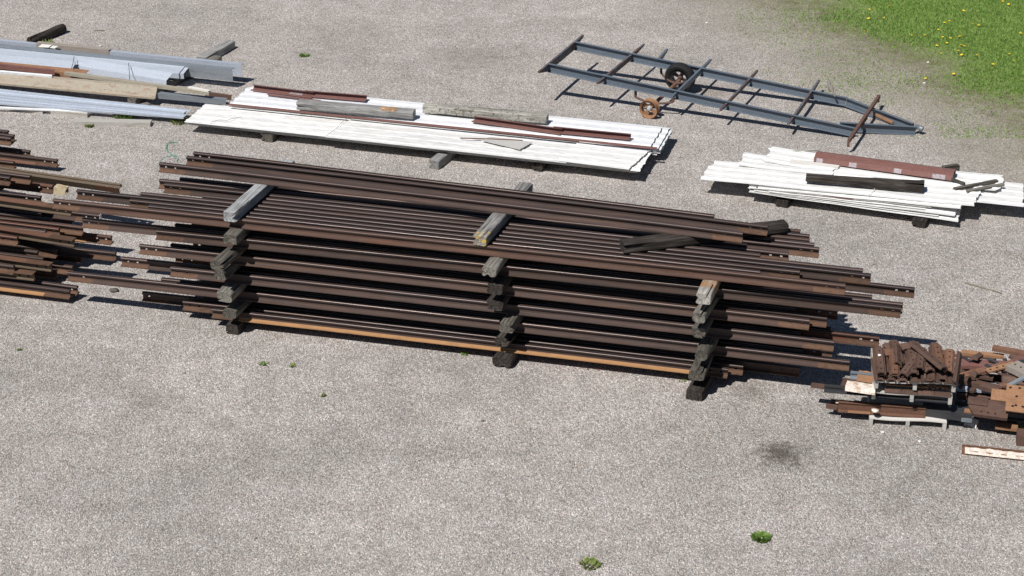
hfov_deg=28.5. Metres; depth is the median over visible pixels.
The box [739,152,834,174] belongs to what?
metal sheet
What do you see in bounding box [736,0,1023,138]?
lawn grass
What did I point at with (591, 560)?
weed
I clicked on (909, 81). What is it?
weed
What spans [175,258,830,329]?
steel rail
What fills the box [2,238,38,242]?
steel rail
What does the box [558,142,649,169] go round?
metal sheet
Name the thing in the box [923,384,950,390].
rusty spikes
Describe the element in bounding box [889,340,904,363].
splice bar
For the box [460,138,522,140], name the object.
rusty rod
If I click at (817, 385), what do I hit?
rusty beam
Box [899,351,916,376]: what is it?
splice bar
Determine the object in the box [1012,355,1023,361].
steel plate
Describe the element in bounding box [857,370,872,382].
rusty slab
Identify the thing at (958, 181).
wood scrap
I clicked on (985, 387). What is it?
steel block
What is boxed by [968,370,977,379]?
steel offcut
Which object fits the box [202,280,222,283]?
steel rail
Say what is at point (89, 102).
steel strip
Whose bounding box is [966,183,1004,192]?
plank
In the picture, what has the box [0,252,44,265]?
steel rail
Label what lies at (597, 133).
trim channel
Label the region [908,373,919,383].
splice bar
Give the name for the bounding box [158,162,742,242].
steel rail
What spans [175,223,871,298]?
steel rail
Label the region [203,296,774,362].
steel rail
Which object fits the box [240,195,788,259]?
steel rail
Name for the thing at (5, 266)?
steel rail
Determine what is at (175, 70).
steel purlin
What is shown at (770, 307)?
steel rail
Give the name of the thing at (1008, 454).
concrete fill
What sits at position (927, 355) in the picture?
splice bar
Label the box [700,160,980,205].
metal sheet
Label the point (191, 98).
steel channel
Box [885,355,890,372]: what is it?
splice bar
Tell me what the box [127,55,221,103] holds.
timber bunk
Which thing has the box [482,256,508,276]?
timber spacer
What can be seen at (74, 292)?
steel rail
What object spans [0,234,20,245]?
steel rail
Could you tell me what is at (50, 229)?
steel rail
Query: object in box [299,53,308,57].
weed
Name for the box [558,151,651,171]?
metal sheet
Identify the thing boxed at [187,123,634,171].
metal sheet
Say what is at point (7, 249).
steel rail
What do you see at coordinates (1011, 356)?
steel offcut
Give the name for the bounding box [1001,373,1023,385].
rail piece
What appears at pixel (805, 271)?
steel rail
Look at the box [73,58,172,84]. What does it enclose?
steel purlin
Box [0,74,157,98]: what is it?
timber beam
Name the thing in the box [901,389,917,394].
splice bar
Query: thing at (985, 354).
link bar
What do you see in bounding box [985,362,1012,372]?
slotted bar
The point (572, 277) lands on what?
steel rail
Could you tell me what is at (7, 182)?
steel rail
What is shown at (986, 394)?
black rail
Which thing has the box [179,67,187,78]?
steel purlin
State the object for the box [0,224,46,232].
steel rail
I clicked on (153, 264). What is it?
steel rail
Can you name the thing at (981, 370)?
flat bar
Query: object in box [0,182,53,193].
steel rail
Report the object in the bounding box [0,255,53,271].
steel rail
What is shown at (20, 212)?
steel rail
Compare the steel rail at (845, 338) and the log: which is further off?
the log
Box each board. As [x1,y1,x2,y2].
[5,106,45,113]
[50,111,89,117]
[74,118,151,126]
[482,137,531,149]
[789,159,838,168]
[794,148,819,151]
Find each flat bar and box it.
[886,383,927,388]
[955,358,1003,368]
[959,359,1012,378]
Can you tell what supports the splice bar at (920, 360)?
on the splice bar at (928, 367)
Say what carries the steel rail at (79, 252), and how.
on the timber spacer
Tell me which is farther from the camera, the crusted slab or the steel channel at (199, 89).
the steel channel at (199, 89)
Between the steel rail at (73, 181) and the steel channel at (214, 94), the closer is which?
the steel rail at (73, 181)
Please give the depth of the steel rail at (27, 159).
35.24 m
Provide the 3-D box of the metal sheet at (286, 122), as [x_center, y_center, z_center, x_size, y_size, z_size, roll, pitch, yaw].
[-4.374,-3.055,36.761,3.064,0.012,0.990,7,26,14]
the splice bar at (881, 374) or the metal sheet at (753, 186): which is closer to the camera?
the splice bar at (881, 374)
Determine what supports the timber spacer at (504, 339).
on the steel rail at (481, 343)
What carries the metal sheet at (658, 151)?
on the metal sheet
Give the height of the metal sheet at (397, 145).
0.012 m
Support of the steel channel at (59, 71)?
on the steel purlin at (36, 61)
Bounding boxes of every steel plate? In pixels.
[991,384,1023,412]
[995,422,1017,431]
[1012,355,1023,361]
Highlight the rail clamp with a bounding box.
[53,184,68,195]
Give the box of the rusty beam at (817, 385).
[811,383,823,388]
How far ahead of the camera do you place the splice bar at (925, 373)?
26.64 m
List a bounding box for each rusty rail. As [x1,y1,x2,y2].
[831,399,848,404]
[838,400,925,417]
[957,393,1001,401]
[960,372,1001,381]
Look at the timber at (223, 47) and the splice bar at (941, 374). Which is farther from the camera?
the timber at (223, 47)
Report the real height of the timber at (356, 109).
0.162 m
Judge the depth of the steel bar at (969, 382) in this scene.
27.37 m
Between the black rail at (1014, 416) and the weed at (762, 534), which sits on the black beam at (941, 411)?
the black rail at (1014, 416)
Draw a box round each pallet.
[867,388,946,429]
[870,348,955,391]
[871,366,951,404]
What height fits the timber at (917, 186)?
0.162 m
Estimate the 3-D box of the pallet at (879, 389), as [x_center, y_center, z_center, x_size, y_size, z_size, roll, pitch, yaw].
[5.388,1.255,27.214,1.050,0.129,0.950,4,26,8]
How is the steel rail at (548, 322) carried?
on the timber spacer at (698, 370)
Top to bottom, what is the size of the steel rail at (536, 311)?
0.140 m
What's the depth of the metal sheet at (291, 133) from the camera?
36.26 m
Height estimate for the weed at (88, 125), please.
0.060 m
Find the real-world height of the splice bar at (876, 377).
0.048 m
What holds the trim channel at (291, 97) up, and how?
on the metal sheet at (644, 135)
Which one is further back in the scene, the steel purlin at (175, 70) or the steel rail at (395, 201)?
the steel purlin at (175, 70)
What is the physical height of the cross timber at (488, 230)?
0.152 m
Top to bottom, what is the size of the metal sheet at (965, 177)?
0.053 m
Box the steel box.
[1016,428,1023,446]
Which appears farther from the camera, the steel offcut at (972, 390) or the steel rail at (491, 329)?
the steel rail at (491, 329)
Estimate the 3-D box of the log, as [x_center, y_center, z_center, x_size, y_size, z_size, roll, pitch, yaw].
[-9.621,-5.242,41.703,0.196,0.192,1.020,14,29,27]
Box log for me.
[27,24,66,41]
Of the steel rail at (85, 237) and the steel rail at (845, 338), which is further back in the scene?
the steel rail at (85, 237)
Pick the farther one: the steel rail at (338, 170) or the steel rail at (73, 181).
the steel rail at (73, 181)
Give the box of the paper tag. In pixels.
[39,44,51,47]
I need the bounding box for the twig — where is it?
[965,282,1001,293]
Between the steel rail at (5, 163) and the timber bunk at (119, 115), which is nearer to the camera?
the steel rail at (5, 163)
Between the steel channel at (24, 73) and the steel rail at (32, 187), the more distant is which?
the steel channel at (24, 73)
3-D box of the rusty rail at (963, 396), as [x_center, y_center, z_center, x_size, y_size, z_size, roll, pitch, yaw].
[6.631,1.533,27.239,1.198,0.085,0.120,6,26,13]
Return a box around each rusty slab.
[840,378,871,389]
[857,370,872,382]
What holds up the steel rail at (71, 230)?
on the timber spacer
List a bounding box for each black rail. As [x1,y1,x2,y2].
[824,384,947,402]
[884,377,948,385]
[952,404,1023,421]
[955,399,967,405]
[958,391,990,395]
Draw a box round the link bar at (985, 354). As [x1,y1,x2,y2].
[961,349,1003,358]
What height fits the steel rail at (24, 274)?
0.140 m
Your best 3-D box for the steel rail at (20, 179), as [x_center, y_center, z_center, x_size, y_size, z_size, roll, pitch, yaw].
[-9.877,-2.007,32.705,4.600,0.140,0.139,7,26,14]
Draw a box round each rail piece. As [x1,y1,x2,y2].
[968,396,987,405]
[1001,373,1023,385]
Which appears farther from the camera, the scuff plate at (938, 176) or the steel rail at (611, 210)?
the scuff plate at (938, 176)
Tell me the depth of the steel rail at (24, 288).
30.49 m
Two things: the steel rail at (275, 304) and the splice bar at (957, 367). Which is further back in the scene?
the steel rail at (275, 304)
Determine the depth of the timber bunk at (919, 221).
32.99 m
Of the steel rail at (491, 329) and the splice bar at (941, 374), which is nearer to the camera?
the splice bar at (941, 374)
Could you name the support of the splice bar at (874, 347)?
on the pallet at (914, 387)
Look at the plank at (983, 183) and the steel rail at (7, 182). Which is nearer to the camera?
the steel rail at (7, 182)
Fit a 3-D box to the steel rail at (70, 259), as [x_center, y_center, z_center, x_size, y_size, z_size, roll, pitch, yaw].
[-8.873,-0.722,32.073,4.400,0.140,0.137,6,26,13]
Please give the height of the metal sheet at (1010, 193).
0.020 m
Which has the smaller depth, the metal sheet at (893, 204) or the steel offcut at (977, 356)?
the steel offcut at (977, 356)
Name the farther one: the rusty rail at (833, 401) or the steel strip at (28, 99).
the steel strip at (28, 99)
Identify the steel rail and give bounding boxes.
[0,129,8,133]
[0,133,16,142]
[0,136,12,145]
[0,146,31,155]
[0,152,58,167]
[0,160,16,167]
[0,166,121,192]
[0,171,32,184]
[0,175,12,185]
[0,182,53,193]
[0,191,41,201]
[0,196,72,215]
[0,207,101,223]
[0,208,41,216]
[0,212,52,221]
[0,216,84,235]
[0,220,61,234]
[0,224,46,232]
[0,226,76,246]
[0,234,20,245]
[0,244,58,258]
[0,246,40,256]
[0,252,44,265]
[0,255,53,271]
[0,263,14,274]
[0,268,35,280]
[0,277,79,295]
[0,280,72,299]
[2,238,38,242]
[15,267,58,278]
[18,241,117,261]
[41,263,73,274]
[52,198,845,294]
[52,218,74,223]
[52,256,82,262]
[61,232,113,244]
[67,271,849,370]
[76,189,870,284]
[81,217,902,313]
[120,256,800,335]
[129,199,799,277]
[139,244,809,329]
[140,192,862,276]
[142,291,799,377]
[148,204,760,273]
[155,229,900,317]
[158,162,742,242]
[158,179,818,257]
[161,277,802,353]
[163,183,746,246]
[170,243,827,327]
[170,266,834,351]
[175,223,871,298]
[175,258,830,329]
[179,177,814,251]
[182,300,743,375]
[186,156,768,235]
[193,151,714,217]
[201,244,795,311]
[202,194,760,256]
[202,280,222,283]
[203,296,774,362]
[211,308,727,378]
[223,282,832,357]
[239,266,879,346]
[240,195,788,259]
[277,186,809,241]
[277,305,735,358]
[567,282,837,319]
[776,232,809,241]
[788,228,800,232]
[800,277,914,297]
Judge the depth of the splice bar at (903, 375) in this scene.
26.67 m
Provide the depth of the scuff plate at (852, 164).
34.42 m
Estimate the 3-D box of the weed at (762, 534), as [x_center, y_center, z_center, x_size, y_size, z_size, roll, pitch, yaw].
[3.029,3.026,24.523,0.291,0.059,0.268,0,25,0]
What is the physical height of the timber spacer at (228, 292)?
0.164 m
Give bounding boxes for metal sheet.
[185,104,359,136]
[186,122,628,170]
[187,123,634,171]
[189,124,636,172]
[197,124,636,171]
[206,124,650,150]
[230,87,669,148]
[233,86,661,146]
[233,106,656,150]
[234,106,671,149]
[327,119,577,162]
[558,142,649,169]
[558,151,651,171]
[652,133,671,153]
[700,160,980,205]
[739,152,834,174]
[748,184,930,207]
[749,188,939,215]
[749,188,962,221]
[754,189,956,215]
[757,185,960,208]
[763,146,1003,190]
[769,191,925,208]
[976,182,1023,206]
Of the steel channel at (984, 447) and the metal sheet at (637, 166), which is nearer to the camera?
the steel channel at (984, 447)
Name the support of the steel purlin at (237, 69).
on the timber bunk at (172, 82)
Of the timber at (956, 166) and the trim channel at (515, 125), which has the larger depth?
the trim channel at (515, 125)
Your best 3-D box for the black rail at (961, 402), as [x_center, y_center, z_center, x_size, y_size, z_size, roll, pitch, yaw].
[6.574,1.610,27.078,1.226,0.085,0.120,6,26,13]
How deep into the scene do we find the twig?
30.93 m
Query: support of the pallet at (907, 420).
on the ground at (388, 456)
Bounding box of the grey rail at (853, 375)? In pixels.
[850,371,872,379]
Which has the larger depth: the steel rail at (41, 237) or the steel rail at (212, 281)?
the steel rail at (41, 237)
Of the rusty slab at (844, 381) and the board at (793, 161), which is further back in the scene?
the board at (793, 161)
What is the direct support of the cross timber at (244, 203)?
on the steel rail at (502, 251)
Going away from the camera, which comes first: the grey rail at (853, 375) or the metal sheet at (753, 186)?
the grey rail at (853, 375)
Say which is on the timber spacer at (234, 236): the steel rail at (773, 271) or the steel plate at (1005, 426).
the steel rail at (773, 271)
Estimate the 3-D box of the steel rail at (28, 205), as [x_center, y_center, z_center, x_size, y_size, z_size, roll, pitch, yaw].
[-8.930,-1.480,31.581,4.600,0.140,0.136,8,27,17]
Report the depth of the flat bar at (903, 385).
26.85 m
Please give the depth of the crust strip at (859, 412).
27.09 m
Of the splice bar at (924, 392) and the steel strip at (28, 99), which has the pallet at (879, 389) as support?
the splice bar at (924, 392)
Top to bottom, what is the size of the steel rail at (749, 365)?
0.140 m
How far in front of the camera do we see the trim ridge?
34.30 m
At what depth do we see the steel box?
26.55 m
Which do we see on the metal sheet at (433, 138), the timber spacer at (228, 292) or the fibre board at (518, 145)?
the fibre board at (518, 145)
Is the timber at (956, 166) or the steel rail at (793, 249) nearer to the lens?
the steel rail at (793, 249)
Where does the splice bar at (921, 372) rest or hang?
on the pallet at (914, 387)
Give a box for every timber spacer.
[210,247,246,270]
[214,264,241,279]
[217,283,247,302]
[223,228,251,244]
[223,300,252,318]
[226,320,248,334]
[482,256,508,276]
[486,294,511,310]
[487,275,514,294]
[492,351,519,367]
[495,332,518,346]
[499,314,524,332]
[686,376,715,400]
[688,355,713,380]
[691,318,713,337]
[692,298,718,322]
[695,337,719,360]
[696,279,721,304]
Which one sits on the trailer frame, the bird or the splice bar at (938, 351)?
the bird
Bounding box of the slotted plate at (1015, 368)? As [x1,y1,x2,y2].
[1005,361,1023,376]
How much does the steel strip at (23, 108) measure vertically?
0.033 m
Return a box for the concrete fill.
[965,447,1023,459]
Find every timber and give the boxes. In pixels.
[196,40,234,58]
[224,159,294,221]
[296,99,415,119]
[422,103,548,123]
[473,182,532,245]
[620,219,788,253]
[806,173,924,192]
[941,163,959,170]
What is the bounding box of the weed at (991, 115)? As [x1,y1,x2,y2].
[976,106,1005,116]
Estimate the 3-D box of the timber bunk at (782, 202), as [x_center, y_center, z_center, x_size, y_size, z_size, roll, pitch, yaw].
[4.791,-1.707,34.362,0.230,0.131,1.500,10,27,20]
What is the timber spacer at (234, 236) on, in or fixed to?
on the steel rail
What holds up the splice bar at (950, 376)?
on the pallet at (914, 387)
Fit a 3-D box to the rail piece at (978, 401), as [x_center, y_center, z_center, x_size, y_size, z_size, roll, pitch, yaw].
[6.187,1.497,26.764,0.258,0.050,0.140,7,26,15]
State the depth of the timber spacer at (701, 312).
27.21 m
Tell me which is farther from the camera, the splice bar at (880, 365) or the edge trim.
the edge trim
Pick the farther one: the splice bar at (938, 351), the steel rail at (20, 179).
the steel rail at (20, 179)
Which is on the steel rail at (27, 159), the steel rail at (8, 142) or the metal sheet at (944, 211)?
the steel rail at (8, 142)
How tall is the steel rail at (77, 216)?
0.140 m
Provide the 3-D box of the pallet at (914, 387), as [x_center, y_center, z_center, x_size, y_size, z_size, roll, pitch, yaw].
[5.382,1.092,27.101,1.060,0.130,0.950,3,26,5]
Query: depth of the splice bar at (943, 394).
26.70 m
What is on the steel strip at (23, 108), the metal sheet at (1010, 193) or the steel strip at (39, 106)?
the steel strip at (39, 106)
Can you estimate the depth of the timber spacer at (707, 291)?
27.08 m
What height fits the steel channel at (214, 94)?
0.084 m
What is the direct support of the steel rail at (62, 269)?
on the timber spacer
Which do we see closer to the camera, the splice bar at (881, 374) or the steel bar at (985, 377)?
the splice bar at (881, 374)
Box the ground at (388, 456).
[0,0,1023,575]
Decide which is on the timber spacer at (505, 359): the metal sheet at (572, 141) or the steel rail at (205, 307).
the steel rail at (205, 307)
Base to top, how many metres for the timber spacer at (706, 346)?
0.164 m
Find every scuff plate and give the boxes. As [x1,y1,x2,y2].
[816,158,822,162]
[849,162,856,167]
[894,168,901,173]
[932,174,944,179]
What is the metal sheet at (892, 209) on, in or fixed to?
on the metal sheet at (949, 218)
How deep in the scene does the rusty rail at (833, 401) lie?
27.27 m
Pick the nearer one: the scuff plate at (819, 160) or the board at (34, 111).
the scuff plate at (819, 160)
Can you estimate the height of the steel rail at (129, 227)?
0.140 m
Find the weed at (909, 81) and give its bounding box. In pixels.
[898,79,920,86]
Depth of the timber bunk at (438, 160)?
35.37 m
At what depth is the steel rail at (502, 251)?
28.16 m
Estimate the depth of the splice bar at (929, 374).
26.64 m
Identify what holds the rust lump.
on the ground at (388, 456)
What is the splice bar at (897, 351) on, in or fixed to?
on the splice bar at (895, 367)
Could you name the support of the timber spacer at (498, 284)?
on the steel rail at (814, 321)
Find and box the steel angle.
[1006,375,1023,384]
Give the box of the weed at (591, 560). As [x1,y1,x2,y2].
[578,556,601,570]
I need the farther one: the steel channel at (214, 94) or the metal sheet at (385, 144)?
the steel channel at (214, 94)
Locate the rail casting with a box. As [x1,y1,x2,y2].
[968,400,1008,420]
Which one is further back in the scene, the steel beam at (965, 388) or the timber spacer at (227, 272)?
the timber spacer at (227, 272)
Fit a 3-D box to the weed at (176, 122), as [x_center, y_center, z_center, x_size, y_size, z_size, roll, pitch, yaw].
[-6.150,-3.107,37.340,0.391,0.094,0.388,0,25,0]
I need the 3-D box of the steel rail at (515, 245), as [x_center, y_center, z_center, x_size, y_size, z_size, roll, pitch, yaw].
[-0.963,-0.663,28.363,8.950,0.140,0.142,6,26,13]
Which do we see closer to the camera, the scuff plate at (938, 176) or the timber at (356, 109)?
the scuff plate at (938, 176)
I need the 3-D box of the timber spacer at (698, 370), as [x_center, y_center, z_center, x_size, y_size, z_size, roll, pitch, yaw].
[2.828,0.718,28.552,0.242,0.164,2.300,7,26,14]
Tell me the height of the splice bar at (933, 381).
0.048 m
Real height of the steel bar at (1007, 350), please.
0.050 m
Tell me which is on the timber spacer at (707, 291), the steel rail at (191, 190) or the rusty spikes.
the steel rail at (191, 190)
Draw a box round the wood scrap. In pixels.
[951,178,964,184]
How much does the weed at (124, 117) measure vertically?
0.115 m
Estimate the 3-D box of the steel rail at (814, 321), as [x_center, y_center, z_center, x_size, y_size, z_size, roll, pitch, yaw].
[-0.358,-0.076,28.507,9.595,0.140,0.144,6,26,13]
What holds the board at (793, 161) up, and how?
on the metal sheet at (965, 177)
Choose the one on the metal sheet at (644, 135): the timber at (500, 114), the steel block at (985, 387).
the timber at (500, 114)
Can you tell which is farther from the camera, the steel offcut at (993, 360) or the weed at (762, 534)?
the steel offcut at (993, 360)
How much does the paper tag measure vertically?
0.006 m
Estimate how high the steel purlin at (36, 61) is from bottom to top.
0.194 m
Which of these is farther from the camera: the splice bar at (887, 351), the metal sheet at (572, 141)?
the metal sheet at (572, 141)
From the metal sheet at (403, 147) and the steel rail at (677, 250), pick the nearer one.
the steel rail at (677, 250)
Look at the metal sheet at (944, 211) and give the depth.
33.21 m
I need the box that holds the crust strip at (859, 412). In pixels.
[848,410,869,413]
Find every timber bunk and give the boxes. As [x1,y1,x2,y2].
[112,102,150,117]
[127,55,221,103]
[261,133,280,141]
[429,152,457,168]
[531,162,547,171]
[775,197,793,207]
[912,216,930,227]
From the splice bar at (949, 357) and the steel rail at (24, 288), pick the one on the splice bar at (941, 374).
the splice bar at (949, 357)
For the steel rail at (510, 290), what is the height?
0.140 m
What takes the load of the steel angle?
on the steel offcut
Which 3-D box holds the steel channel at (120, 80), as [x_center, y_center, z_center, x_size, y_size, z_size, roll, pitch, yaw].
[-7.141,-3.898,38.341,3.158,0.059,0.088,9,27,19]
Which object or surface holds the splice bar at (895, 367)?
on the splice bar
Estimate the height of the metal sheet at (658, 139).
0.022 m
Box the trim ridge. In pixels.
[814,151,955,180]
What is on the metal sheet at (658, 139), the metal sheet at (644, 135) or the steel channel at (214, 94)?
the metal sheet at (644, 135)
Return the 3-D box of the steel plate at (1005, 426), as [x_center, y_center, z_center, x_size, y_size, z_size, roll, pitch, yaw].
[6.577,1.845,26.813,0.291,0.040,0.140,6,26,13]
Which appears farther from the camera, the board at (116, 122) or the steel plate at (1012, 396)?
the board at (116, 122)
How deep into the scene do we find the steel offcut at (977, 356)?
27.95 m
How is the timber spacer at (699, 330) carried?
on the steel rail at (845, 338)
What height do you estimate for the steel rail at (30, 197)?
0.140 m
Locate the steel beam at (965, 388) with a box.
[955,381,1005,393]
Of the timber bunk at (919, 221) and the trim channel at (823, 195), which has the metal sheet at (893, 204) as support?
the trim channel at (823, 195)
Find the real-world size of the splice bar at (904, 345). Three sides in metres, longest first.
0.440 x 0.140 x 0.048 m
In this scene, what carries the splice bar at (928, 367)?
on the splice bar at (925, 373)
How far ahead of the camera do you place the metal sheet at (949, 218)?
33.23 m
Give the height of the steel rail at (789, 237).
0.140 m
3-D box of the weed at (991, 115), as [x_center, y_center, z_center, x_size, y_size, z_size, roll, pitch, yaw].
[8.977,-3.321,37.866,0.593,0.028,0.587,0,25,0]
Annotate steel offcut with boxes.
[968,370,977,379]
[969,353,982,360]
[969,387,976,392]
[987,358,998,363]
[998,382,1017,387]
[1008,354,1019,359]
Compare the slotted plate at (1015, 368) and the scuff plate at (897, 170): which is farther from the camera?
the scuff plate at (897, 170)
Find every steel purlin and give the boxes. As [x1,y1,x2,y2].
[0,39,242,75]
[0,44,233,80]
[0,48,183,78]
[0,55,75,67]
[36,41,110,54]
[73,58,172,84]
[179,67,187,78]
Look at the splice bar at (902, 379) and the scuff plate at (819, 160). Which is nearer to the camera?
the splice bar at (902, 379)
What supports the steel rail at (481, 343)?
on the timber spacer at (696, 390)
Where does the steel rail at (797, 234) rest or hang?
on the timber spacer at (707, 291)
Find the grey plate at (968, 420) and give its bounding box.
[961,418,971,422]
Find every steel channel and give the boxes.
[0,62,88,78]
[0,63,54,74]
[0,70,51,77]
[64,71,210,94]
[155,91,227,104]
[187,86,209,91]
[205,92,231,99]
[962,444,1023,460]
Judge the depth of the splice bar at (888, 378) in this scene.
26.67 m
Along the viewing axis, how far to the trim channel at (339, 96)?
37.51 m
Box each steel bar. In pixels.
[959,376,1002,389]
[976,374,993,380]
[992,345,1023,355]
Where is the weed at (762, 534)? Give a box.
[750,530,771,542]
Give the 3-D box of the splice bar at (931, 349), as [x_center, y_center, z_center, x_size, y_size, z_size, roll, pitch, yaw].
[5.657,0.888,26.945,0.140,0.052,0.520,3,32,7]
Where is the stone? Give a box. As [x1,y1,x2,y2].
[109,288,118,292]
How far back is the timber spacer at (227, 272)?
29.09 m
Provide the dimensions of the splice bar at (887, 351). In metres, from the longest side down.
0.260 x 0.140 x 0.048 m
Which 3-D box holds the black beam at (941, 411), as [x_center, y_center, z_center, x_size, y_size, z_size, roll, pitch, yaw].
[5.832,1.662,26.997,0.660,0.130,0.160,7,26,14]
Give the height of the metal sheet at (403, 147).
0.012 m
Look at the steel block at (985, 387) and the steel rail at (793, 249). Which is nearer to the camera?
the steel block at (985, 387)
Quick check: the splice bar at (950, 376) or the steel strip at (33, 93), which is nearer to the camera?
the splice bar at (950, 376)
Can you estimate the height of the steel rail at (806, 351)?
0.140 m
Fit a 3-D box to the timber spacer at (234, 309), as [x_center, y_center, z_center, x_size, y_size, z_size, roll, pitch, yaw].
[-3.703,-0.089,30.244,0.244,0.164,2.300,9,27,18]
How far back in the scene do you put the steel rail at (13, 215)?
31.39 m
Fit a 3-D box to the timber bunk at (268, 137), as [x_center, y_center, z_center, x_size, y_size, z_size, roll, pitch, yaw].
[-4.113,-3.125,37.297,0.255,0.164,2.000,8,27,17]
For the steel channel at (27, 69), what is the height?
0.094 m
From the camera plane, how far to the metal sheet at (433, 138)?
35.85 m
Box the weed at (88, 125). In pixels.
[84,124,93,127]
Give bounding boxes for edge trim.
[228,103,656,149]
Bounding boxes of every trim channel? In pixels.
[251,85,313,97]
[267,94,316,99]
[303,90,366,101]
[471,116,562,134]
[552,126,630,139]
[756,187,853,199]
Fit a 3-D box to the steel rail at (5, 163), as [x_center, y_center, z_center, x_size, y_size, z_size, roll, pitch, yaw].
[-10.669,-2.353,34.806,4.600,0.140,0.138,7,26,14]
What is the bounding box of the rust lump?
[963,419,978,427]
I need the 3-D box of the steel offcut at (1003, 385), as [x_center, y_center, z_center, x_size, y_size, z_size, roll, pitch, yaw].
[6.710,1.293,27.272,0.245,0.047,0.132,-8,21,8]
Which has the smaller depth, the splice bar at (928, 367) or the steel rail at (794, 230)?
the splice bar at (928, 367)
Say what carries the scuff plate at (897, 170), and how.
on the trim ridge
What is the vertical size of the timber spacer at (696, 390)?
0.164 m
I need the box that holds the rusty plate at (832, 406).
[826,403,837,409]
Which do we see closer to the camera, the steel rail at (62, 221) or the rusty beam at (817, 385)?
the rusty beam at (817, 385)
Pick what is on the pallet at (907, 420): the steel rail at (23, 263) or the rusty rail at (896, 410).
the rusty rail at (896, 410)
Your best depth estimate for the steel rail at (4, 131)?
35.55 m
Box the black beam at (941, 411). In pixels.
[923,402,972,420]
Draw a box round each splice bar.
[871,357,884,381]
[872,345,881,356]
[874,347,885,374]
[877,373,887,377]
[883,342,910,349]
[884,349,892,354]
[884,388,901,393]
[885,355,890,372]
[885,373,895,381]
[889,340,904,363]
[889,349,899,375]
[893,342,901,367]
[896,374,907,382]
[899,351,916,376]
[900,354,911,377]
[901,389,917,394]
[905,349,918,374]
[907,340,947,369]
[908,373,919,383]
[912,354,934,372]
[914,347,926,369]
[917,390,934,395]
[918,368,930,383]
[924,359,934,380]
[927,368,935,380]
[929,342,939,365]
[932,344,944,367]
[932,372,941,383]
[934,391,950,396]
[936,368,947,380]
[943,349,954,372]
[943,371,953,384]
[952,350,961,386]
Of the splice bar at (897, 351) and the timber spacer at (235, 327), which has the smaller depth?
the splice bar at (897, 351)
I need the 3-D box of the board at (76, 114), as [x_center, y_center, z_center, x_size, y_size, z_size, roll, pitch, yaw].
[-8.259,-3.274,37.706,0.740,0.080,0.140,6,26,12]
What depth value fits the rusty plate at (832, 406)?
27.20 m
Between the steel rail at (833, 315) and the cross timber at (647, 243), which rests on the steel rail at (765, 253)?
the cross timber at (647, 243)
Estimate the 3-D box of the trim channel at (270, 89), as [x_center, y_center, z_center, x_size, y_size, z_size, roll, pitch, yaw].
[-4.299,-3.690,37.755,1.247,0.085,0.145,8,27,17]
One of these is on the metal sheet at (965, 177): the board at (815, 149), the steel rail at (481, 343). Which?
the board at (815, 149)
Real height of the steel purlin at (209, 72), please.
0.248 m
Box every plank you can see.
[953,179,997,190]
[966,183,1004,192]
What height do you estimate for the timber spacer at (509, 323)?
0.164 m
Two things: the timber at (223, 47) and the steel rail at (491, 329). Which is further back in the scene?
the timber at (223, 47)
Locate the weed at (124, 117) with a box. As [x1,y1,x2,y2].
[112,115,133,118]
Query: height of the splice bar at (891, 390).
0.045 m
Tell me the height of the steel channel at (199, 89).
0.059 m
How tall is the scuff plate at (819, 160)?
0.072 m
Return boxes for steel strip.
[0,89,189,114]
[0,92,185,113]
[0,96,185,117]
[0,98,184,118]
[0,101,178,118]
[0,106,121,114]
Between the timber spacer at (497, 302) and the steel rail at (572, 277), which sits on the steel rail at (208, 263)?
the timber spacer at (497, 302)
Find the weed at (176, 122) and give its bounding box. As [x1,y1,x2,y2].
[170,117,186,125]
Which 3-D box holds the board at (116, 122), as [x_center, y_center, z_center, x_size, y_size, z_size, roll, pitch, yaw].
[-7.370,-3.058,37.253,1.418,0.080,0.213,1,26,2]
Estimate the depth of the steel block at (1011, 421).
26.99 m
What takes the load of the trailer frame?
on the ground at (388, 456)
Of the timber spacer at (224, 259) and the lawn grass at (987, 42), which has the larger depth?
the lawn grass at (987, 42)
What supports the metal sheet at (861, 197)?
on the metal sheet at (753, 186)
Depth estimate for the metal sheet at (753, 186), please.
33.38 m
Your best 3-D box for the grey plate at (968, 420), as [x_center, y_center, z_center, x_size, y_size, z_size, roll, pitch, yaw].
[6.059,1.762,26.870,0.140,0.060,0.008,5,26,11]
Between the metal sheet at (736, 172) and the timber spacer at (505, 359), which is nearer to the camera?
the timber spacer at (505, 359)
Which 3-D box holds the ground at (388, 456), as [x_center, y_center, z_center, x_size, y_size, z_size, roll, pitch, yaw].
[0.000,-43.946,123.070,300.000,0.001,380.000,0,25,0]
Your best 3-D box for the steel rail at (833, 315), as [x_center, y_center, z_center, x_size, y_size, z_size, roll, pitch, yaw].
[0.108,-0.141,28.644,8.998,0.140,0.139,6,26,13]
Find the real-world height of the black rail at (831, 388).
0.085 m
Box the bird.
[827,81,835,95]
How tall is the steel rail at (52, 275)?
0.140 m
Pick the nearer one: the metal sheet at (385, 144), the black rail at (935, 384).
the black rail at (935, 384)
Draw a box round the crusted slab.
[845,380,875,394]
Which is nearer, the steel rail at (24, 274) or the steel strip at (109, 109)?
the steel rail at (24, 274)
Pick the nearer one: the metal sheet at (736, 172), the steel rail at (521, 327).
the steel rail at (521, 327)
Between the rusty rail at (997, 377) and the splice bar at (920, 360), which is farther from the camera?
the rusty rail at (997, 377)
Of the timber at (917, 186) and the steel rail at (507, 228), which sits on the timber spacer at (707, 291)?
the steel rail at (507, 228)
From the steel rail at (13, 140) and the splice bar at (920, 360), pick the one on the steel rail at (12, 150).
the steel rail at (13, 140)
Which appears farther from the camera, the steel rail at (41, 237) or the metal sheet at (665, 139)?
the metal sheet at (665, 139)
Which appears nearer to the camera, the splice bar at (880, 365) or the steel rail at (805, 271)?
the splice bar at (880, 365)
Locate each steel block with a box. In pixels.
[979,383,999,392]
[997,420,1016,423]
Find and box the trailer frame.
[538,35,923,146]

